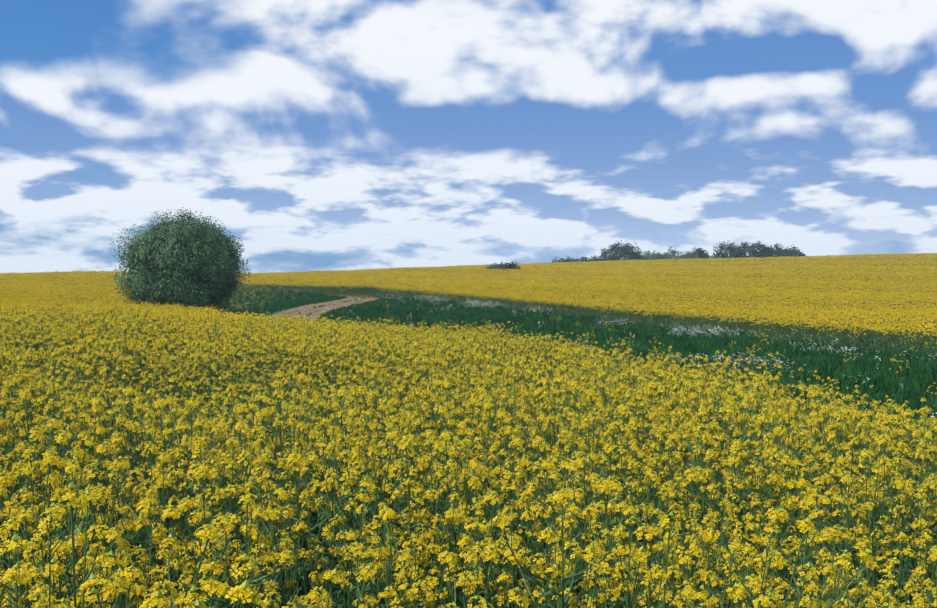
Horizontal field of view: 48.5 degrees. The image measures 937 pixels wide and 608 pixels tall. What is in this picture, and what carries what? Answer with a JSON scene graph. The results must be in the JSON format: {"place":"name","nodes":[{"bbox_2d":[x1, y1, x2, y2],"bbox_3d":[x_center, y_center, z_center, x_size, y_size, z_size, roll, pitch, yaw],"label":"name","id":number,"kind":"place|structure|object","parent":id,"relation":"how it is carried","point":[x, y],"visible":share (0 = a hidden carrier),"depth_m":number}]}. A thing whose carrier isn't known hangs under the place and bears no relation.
{"place":"outdoors","nodes":[
{"label":"outdoors","id":0,"kind":"place"},
{"bbox_2d":[271,296,387,321],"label":"dirt track","id":1,"kind":"structure","parent":0,"point":[315,315],"depth_m":84.97},
{"bbox_2d":[0,0,936,272],"label":"sky","id":2,"kind":"structure","parent":0,"point":[322,135]},
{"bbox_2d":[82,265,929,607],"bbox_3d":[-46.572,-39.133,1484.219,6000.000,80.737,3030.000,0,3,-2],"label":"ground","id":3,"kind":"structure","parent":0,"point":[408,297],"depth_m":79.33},
{"bbox_2d":[109,207,249,311],"bbox_3d":[-17.576,-2.206,63.591,8.468,7.142,7.961,0,3,-2],"label":"bush","id":4,"kind":"object","parent":3,"relation":"on","point":[206,271],"depth_m":61.30},
{"bbox_2d":[485,263,497,269],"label":"field bush","id":5,"kind":"object","parent":3,"relation":"on","point":[492,266],"visible":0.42,"depth_m":168.12},
{"bbox_2d":[494,261,519,271],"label":"field bush","id":6,"kind":"object","parent":3,"relation":"on","point":[505,265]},
{"bbox_2d":[552,256,582,262],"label":"tree","id":7,"kind":"object","parent":3,"relation":"on","point":[566,260],"visible":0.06,"depth_m":298.01},
{"bbox_2d":[578,255,606,261],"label":"tree","id":8,"kind":"object","parent":3,"relation":"on","point":[590,259],"visible":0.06,"depth_m":302.05},
{"bbox_2d":[600,240,644,260],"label":"tree","id":9,"kind":"object","parent":3,"relation":"on","point":[614,248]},
{"bbox_2d":[637,250,667,259],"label":"tree","id":10,"kind":"object","parent":3,"relation":"on","point":[658,255],"visible":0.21,"depth_m":311.33},
{"bbox_2d":[662,247,687,259],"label":"tree","id":11,"kind":"object","parent":3,"relation":"on","point":[672,254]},
{"bbox_2d":[680,251,699,258],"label":"tree","id":12,"kind":"object","parent":3,"relation":"on","point":[688,255],"visible":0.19,"depth_m":291.96},
{"bbox_2d":[691,247,710,258],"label":"tree","id":13,"kind":"object","parent":3,"relation":"on","point":[702,254],"visible":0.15,"depth_m":297.56},
{"bbox_2d":[710,240,744,258],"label":"tree","id":14,"kind":"object","parent":3,"relation":"on","point":[728,248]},
{"bbox_2d":[734,241,772,257],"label":"tree","id":15,"kind":"object","parent":3,"relation":"on","point":[754,247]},
{"bbox_2d":[762,243,785,256],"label":"tree","id":16,"kind":"object","parent":3,"relation":"on","point":[772,253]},
{"bbox_2d":[776,244,805,256],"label":"tree","id":17,"kind":"object","parent":3,"relation":"on","point":[790,252],"visible":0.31,"depth_m":285.16}
]}

